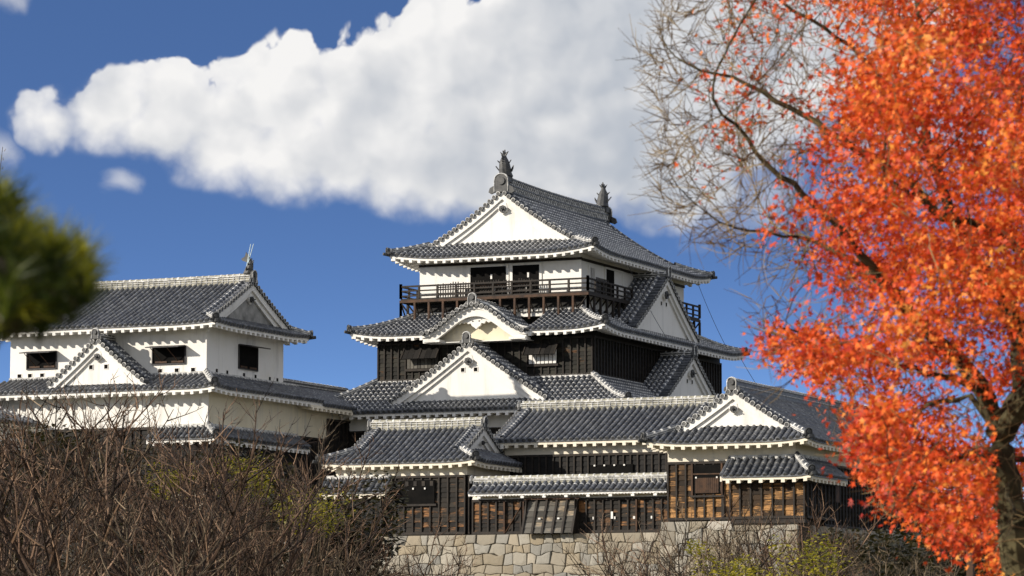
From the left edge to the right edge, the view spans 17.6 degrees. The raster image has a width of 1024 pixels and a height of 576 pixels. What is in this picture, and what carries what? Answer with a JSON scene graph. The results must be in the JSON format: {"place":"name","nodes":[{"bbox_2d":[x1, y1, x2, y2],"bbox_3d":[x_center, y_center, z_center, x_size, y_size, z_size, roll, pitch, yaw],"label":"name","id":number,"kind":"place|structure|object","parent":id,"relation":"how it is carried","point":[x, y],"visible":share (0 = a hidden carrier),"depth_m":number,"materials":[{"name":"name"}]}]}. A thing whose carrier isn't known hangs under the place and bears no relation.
{"place":"outdoors","nodes":[
{"label":"outdoors","id":0,"kind":"place"},
{"bbox_2d":[0,407,40,566],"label":"gatehouse","id":1,"kind":"object","parent":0,"point":[18,418],"visible":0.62,"depth_m":159.13,"materials":[{"name":"paint"}]},
{"bbox_2d":[0,0,1023,545],"label":"sky","id":2,"kind":"structure","parent":0,"point":[323,137],"materials":[{"name":"blue"}]},
{"bbox_2d":[494,394,724,475],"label":"gallery building","id":3,"kind":"structure","parent":0,"point":[575,436],"depth_m":155.90,"materials":[{"name":"grey tile"}]},
{"bbox_2d":[590,464,632,473],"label":"window","id":4,"kind":"structure","parent":3,"relation":"in","point":[613,468],"depth_m":154.39,"materials":[{"name":"white paint"}]},
{"bbox_3d":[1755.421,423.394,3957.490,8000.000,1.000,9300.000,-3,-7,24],"label":"ground","id":5,"kind":"structure","parent":0,"visible":0},
{"bbox_2d":[0,383,69,575],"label":"bare tree","id":6,"kind":"object","parent":5,"relation":"on","point":[24,547],"visible":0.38,"depth_m":71.43,"materials":[{"name":"brown plant"}]},
{"bbox_2d":[0,152,122,347],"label":"pine tree","id":7,"kind":"object","parent":5,"relation":"on","point":[46,281],"visible":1,"depth_m":7.16,"materials":[{"name":"green plant"}]},
{"bbox_2d":[0,417,127,575],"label":"leafy shrub","id":8,"kind":"object","parent":5,"relation":"on","point":[43,438],"visible":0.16,"depth_m":96.56,"materials":[{"name":"green plant"}]},
{"bbox_2d":[0,373,147,574],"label":"bare tree","id":9,"kind":"object","parent":5,"relation":"on","point":[50,507],"visible":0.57,"depth_m":67.12,"materials":[{"name":"brown plant"}]},
{"bbox_2d":[0,432,159,575],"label":"leafy shrub","id":10,"kind":"object","parent":5,"relation":"on","point":[71,488],"visible":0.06,"depth_m":100.91,"materials":[{"name":"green plant"}]},
{"bbox_2d":[0,370,171,575],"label":"bare tree","id":11,"kind":"object","parent":5,"relation":"on","point":[17,551],"visible":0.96,"depth_m":60.48,"materials":[{"name":"brown plant"}]},
{"bbox_2d":[0,367,179,575],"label":"bare tree","id":12,"kind":"object","parent":5,"relation":"on","point":[64,520],"visible":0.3,"depth_m":78.47,"materials":[{"name":"brown plant"}]},
{"bbox_2d":[0,373,203,575],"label":"bare tree","id":13,"kind":"object","parent":5,"relation":"on","point":[57,446],"visible":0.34,"depth_m":81.01,"materials":[{"name":"brown plant"}]},
{"bbox_2d":[1,489,206,575],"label":"stone wall","id":14,"kind":"structure","parent":5,"relation":"on","point":[95,541],"depth_m":158.76,"materials":[{"name":"stone"}]},
{"bbox_2d":[0,244,323,494],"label":"white turret","id":15,"kind":"object","parent":14,"relation":"on","point":[198,339],"visible":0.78,"depth_m":160.53,"materials":[{"name":"paint"}]},
{"bbox_2d":[19,351,56,369],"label":"window","id":16,"kind":"structure","parent":15,"relation":"in","point":[35,360],"depth_m":162.60,"materials":[{"name":"wood"}]},
{"bbox_2d":[145,345,185,364],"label":"window","id":17,"kind":"structure","parent":15,"relation":"in","point":[171,354],"depth_m":159.68,"materials":[{"name":"wood"}]},
{"bbox_2d":[238,344,270,371],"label":"window","id":18,"kind":"structure","parent":15,"relation":"in","point":[247,354],"depth_m":162.72,"materials":[{"name":"wood"}]},
{"bbox_2d":[0,485,246,575],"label":"bare tree","id":19,"kind":"object","parent":5,"relation":"on","point":[182,567],"visible":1,"depth_m":53.01,"materials":[{"name":"brown plant"}]},
{"bbox_2d":[8,429,267,575],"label":"bare tree","id":20,"kind":"object","parent":5,"relation":"on","point":[108,553],"visible":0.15,"depth_m":83.84,"materials":[{"name":"brown plant"}]},
{"bbox_2d":[0,388,291,575],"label":"bare tree","id":21,"kind":"object","parent":5,"relation":"on","point":[182,505],"visible":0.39,"depth_m":73.91,"materials":[{"name":"brown plant"}]},
{"bbox_2d":[7,437,285,575],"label":"leafy shrub","id":22,"kind":"object","parent":5,"relation":"on","point":[224,448],"visible":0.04,"depth_m":98.19,"materials":[{"name":"green plant"}]},
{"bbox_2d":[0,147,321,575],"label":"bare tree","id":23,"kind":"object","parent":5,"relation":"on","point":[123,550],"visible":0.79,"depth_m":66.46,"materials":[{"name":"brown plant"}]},
{"bbox_2d":[144,462,196,574],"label":"leafy shrub","id":24,"kind":"object","parent":5,"relation":"on","point":[157,489],"visible":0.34,"depth_m":84.24,"materials":[{"name":"green plant"}]},
{"bbox_2d":[98,451,288,575],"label":"leafy shrub","id":25,"kind":"object","parent":5,"relation":"on","point":[155,503],"visible":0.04,"depth_m":101.73,"materials":[{"name":"green plant"}]},
{"bbox_2d":[34,381,359,575],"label":"bare tree","id":26,"kind":"object","parent":5,"relation":"on","point":[260,517],"visible":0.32,"depth_m":77.99,"materials":[{"name":"brown plant"}]},
{"bbox_2d":[63,407,337,575],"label":"bare tree","id":27,"kind":"object","parent":5,"relation":"on","point":[150,515],"visible":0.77,"depth_m":69.73,"materials":[{"name":"brown plant"}]},
{"bbox_2d":[134,453,301,575],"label":"leafy shrub","id":28,"kind":"object","parent":5,"relation":"on","point":[285,467],"visible":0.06,"depth_m":98.62,"materials":[{"name":"green plant"}]},
{"bbox_2d":[112,420,349,575],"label":"bare tree","id":29,"kind":"object","parent":5,"relation":"on","point":[239,564],"visible":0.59,"depth_m":71.03,"materials":[{"name":"brown plant"}]},
{"bbox_2d":[123,413,357,575],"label":"bare tree","id":30,"kind":"object","parent":5,"relation":"on","point":[318,465],"visible":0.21,"depth_m":90.04,"materials":[{"name":"brown plant"}]},
{"bbox_2d":[206,452,275,575],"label":"leafy shrub","id":31,"kind":"object","parent":5,"relation":"on","point":[258,489],"visible":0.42,"depth_m":90.22,"materials":[{"name":"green plant"}]},
{"bbox_2d":[210,493,325,573],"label":"stone wall","id":32,"kind":"structure","parent":5,"relation":"on","point":[285,514],"depth_m":165.16,"materials":[{"name":"stone"}]},
{"bbox_2d":[209,378,374,495],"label":"connecting corridor","id":33,"kind":"object","parent":32,"relation":"on","point":[334,406],"visible":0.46,"depth_m":166.26,"materials":[{"name":"paint"}]},
{"bbox_2d":[193,470,410,575],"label":"leafy shrub","id":34,"kind":"object","parent":5,"relation":"on","point":[372,500],"visible":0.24,"depth_m":93.90,"materials":[{"name":"green plant"}]},
{"bbox_2d":[223,513,385,575],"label":"bare tree","id":35,"kind":"object","parent":5,"relation":"on","point":[329,567],"visible":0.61,"depth_m":78.24,"materials":[{"name":"brown plant"}]},
{"bbox_2d":[271,484,357,575],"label":"leafy shrub","id":36,"kind":"object","parent":5,"relation":"on","point":[325,518],"visible":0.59,"depth_m":80.11,"materials":[{"name":"green plant"}]},
{"bbox_2d":[238,434,419,575],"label":"bare tree","id":37,"kind":"object","parent":5,"relation":"on","point":[375,529],"visible":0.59,"depth_m":86.99,"materials":[{"name":"brown plant"}]},
{"bbox_2d":[248,532,419,575],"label":"bare tree","id":38,"kind":"object","parent":5,"relation":"on","point":[365,568],"visible":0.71,"depth_m":80.68,"materials":[{"name":"brown plant"}]},
{"bbox_2d":[274,521,413,575],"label":"bare tree","id":39,"kind":"object","parent":5,"relation":"on","point":[380,553],"visible":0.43,"depth_m":91.57,"materials":[{"name":"brown plant"}]},
{"bbox_2d":[302,550,394,575],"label":"bare tree","id":40,"kind":"object","parent":5,"relation":"on","point":[360,565],"visible":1,"depth_m":63.13,"materials":[{"name":"brown plant"}]},
{"bbox_2d":[295,511,406,575],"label":"leafy shrub","id":41,"kind":"object","parent":5,"relation":"on","point":[386,542],"visible":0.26,"depth_m":95.80,"materials":[{"name":"green plant"}]},
{"bbox_2d":[332,512,482,575],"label":"bare tree","id":42,"kind":"object","parent":5,"relation":"on","point":[445,567],"visible":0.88,"depth_m":87.10,"materials":[{"name":"brown plant"}]},
{"bbox_2d":[365,534,477,575],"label":"bare tree","id":43,"kind":"object","parent":5,"relation":"on","point":[418,567],"visible":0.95,"depth_m":78.95,"materials":[{"name":"brown plant"}]},
{"bbox_2d":[276,532,659,575],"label":"stone wall","id":44,"kind":"structure","parent":5,"relation":"on","point":[524,554],"depth_m":149.25,"materials":[{"name":"stone"}]},
{"bbox_2d":[468,472,668,534],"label":"parapet wall","id":45,"kind":"structure","parent":44,"relation":"on","point":[550,504],"depth_m":148.72,"materials":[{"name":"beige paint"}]},
{"bbox_2d":[556,533,714,575],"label":"bare tree","id":46,"kind":"object","parent":5,"relation":"on","point":[604,562],"visible":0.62,"depth_m":81.28,"materials":[{"name":"brown plant"}]},
{"bbox_2d":[580,510,717,575],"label":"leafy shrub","id":47,"kind":"object","parent":5,"relation":"on","point":[625,565],"visible":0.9,"depth_m":68.28,"materials":[{"name":"brown plant"}]},
{"bbox_2d":[563,499,780,575],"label":"leafy shrub","id":48,"kind":"object","parent":5,"relation":"on","point":[677,551],"visible":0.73,"depth_m":70.25,"materials":[{"name":"brown plant"}]},
{"bbox_2d":[603,507,812,575],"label":"bare tree","id":49,"kind":"object","parent":5,"relation":"on","point":[644,545],"visible":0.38,"depth_m":78.53,"materials":[{"name":"brown plant"}]},
{"bbox_2d":[684,539,751,575],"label":"leafy shrub","id":50,"kind":"object","parent":5,"relation":"on","point":[699,553],"visible":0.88,"depth_m":64.17,"materials":[{"name":"green plant"}]},
{"bbox_2d":[640,523,836,575],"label":"bare tree","id":51,"kind":"object","parent":5,"relation":"on","point":[701,561],"visible":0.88,"depth_m":64.59,"materials":[{"name":"brown plant"}]},
{"bbox_2d":[709,553,769,575],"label":"leafy shrub","id":52,"kind":"object","parent":5,"relation":"on","point":[748,569],"visible":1,"depth_m":59.95,"materials":[{"name":"green plant"}]},
{"bbox_2d":[659,521,820,575],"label":"stone wall","id":53,"kind":"structure","parent":5,"relation":"on","point":[671,527],"depth_m":145.13,"materials":[{"name":"stone"}]},
{"bbox_2d":[669,485,844,575],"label":"bare tree","id":54,"kind":"object","parent":5,"relation":"on","point":[817,526],"visible":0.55,"depth_m":74.55,"materials":[{"name":"brown plant"}]},
{"bbox_2d":[646,493,870,575],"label":"bare tree","id":55,"kind":"object","parent":5,"relation":"on","point":[748,546],"visible":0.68,"depth_m":69.00,"materials":[{"name":"brown plant"}]},
{"bbox_2d":[709,523,867,575],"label":"bare tree","id":56,"kind":"object","parent":5,"relation":"on","point":[737,553],"visible":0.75,"depth_m":64.56,"materials":[{"name":"brown plant"}]},
{"bbox_2d":[703,490,899,575],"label":"bare tree","id":57,"kind":"object","parent":5,"relation":"on","point":[874,524],"visible":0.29,"depth_m":78.77,"materials":[{"name":"brown plant"}]},
{"bbox_2d":[753,531,852,575],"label":"leafy shrub","id":58,"kind":"object","parent":5,"relation":"on","point":[816,567],"visible":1,"depth_m":62.15,"materials":[{"name":"green plant"}]},
{"bbox_2d":[749,507,875,575],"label":"bare tree","id":59,"kind":"object","parent":5,"relation":"on","point":[827,545],"visible":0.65,"depth_m":70.27,"materials":[{"name":"brown plant"}]},
{"bbox_2d":[618,0,1023,575],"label":"maple tree","id":60,"kind":"object","parent":5,"relation":"on","point":[879,99],"visible":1,"depth_m":23.54,"materials":[{"name":"orange plant"}]},
{"bbox_2d":[764,524,898,575],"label":"bare tree","id":61,"kind":"object","parent":5,"relation":"on","point":[851,556],"visible":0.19,"depth_m":84.16,"materials":[{"name":"brown plant"}]},
{"bbox_2d":[800,531,947,575],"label":"leafy shrub","id":62,"kind":"object","parent":5,"relation":"on","point":[858,544],"visible":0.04,"depth_m":93.60,"materials":[{"name":"green plant"}]},
{"bbox_2d":[811,549,963,575],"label":"bare tree","id":63,"kind":"object","parent":5,"relation":"on","point":[896,566],"visible":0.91,"depth_m":64.86,"materials":[{"name":"brown plant"}]},
{"bbox_2d":[809,525,983,575],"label":"stone wall","id":64,"kind":"structure","parent":5,"relation":"on","point":[825,527],"depth_m":149.08,"materials":[{"name":"stone"}]},
{"bbox_2d":[638,377,919,534],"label":"gate turret","id":65,"kind":"object","parent":64,"relation":"on","point":[764,452],"visible":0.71,"depth_m":145.88,"materials":[{"name":"grey tile"}]},
{"bbox_2d":[690,463,724,497],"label":"window","id":66,"kind":"structure","parent":65,"relation":"in","point":[705,479],"depth_m":145.93,"materials":[{"name":"brown wood"}]},
{"bbox_2d":[829,525,980,575],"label":"bare tree","id":67,"kind":"object","parent":5,"relation":"on","point":[886,563],"visible":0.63,"depth_m":75.72,"materials":[{"name":"brown plant"}]},
{"bbox_2d":[814,525,996,575],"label":"leafy shrub","id":68,"kind":"object","parent":5,"relation":"on","point":[877,532],"visible":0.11,"depth_m":90.51,"materials":[{"name":"green plant"}]},
{"bbox_2d":[869,542,963,575],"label":"bare tree","id":69,"kind":"object","parent":5,"relation":"on","point":[910,558],"visible":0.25,"depth_m":80.64,"materials":[{"name":"brown plant"}]},
{"bbox_2d":[846,532,1001,575],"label":"leafy shrub","id":70,"kind":"object","parent":5,"relation":"on","point":[929,558],"visible":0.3,"depth_m":80.74,"materials":[{"name":"green plant"}]},
{"bbox_2d":[919,471,970,531],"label":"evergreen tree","id":71,"kind":"object","parent":5,"relation":"on","point":[942,497],"visible":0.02,"depth_m":179.61,"materials":[{"name":"green plant"}]},
{"bbox_2d":[900,534,1001,575],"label":"leafy shrub","id":72,"kind":"object","parent":5,"relation":"on","point":[913,543],"visible":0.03,"depth_m":84.05,"materials":[{"name":"green plant"}]},
{"bbox_2d":[914,549,1000,575],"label":"bare tree","id":73,"kind":"object","parent":5,"relation":"on","point":[936,566],"visible":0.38,"depth_m":73.45,"materials":[{"name":"brown plant"}]},
{"bbox_2d":[920,473,997,544],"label":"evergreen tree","id":74,"kind":"object","parent":5,"relation":"on","point":[951,492],"visible":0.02,"depth_m":178.83,"materials":[{"name":"green plant"}]},
{"bbox_2d":[966,548,974,575],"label":"post","id":75,"kind":"object","parent":5,"relation":"on","point":[970,570],"visible":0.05,"depth_m":39.94,"materials":[{"name":"wood"}]},
{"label":"terrace ground","id":76,"kind":"structure","parent":0,"visible":0},
{"bbox_2d":[312,416,522,535],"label":"turret","id":77,"kind":"object","parent":76,"relation":"on","point":[452,460],"visible":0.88,"depth_m":153.43,"materials":[{"name":"grey tile"}]},
{"bbox_2d":[392,480,436,506],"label":"window","id":78,"kind":"structure","parent":77,"relation":"in","point":[421,492],"depth_m":152.89,"materials":[{"name":"black wood"}]},
{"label":"stone wall","id":79,"kind":"object","parent":76,"relation":"on","visible":0},
{"bbox_2d":[323,150,754,458],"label":"castle keep","id":80,"kind":"structure","parent":79,"relation":"on","point":[526,292],"depth_m":171.92,"materials":[{"name":"white paint"}]},
{"bbox_2d":[400,346,439,371],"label":"window","id":81,"kind":"structure","parent":80,"relation":"in","point":[424,358],"depth_m":171.48,"materials":[{"name":"wood"}]},
{"bbox_2d":[468,264,508,295],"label":"window","id":82,"kind":"structure","parent":80,"relation":"in","point":[487,273],"depth_m":172.83,"materials":[{"name":"paint"}]},
{"bbox_2d":[510,262,541,293],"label":"window","id":83,"kind":"structure","parent":80,"relation":"in","point":[525,271],"depth_m":171.95,"materials":[{"name":"paint"}]},
{"bbox_2d":[522,342,558,366],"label":"window","id":84,"kind":"structure","parent":80,"relation":"in","point":[534,351],"depth_m":168.78,"materials":[{"name":"white paint"}]},
{"bbox_2d":[588,265,595,286],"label":"window","id":85,"kind":"structure","parent":80,"relation":"in","point":[589,266],"depth_m":171.90,"materials":[{"name":"paint"}]},
{"bbox_2d":[604,267,623,298],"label":"window","id":86,"kind":"structure","parent":80,"relation":"in","point":[614,276],"depth_m":174.82,"materials":[{"name":"paint"}]}
]}

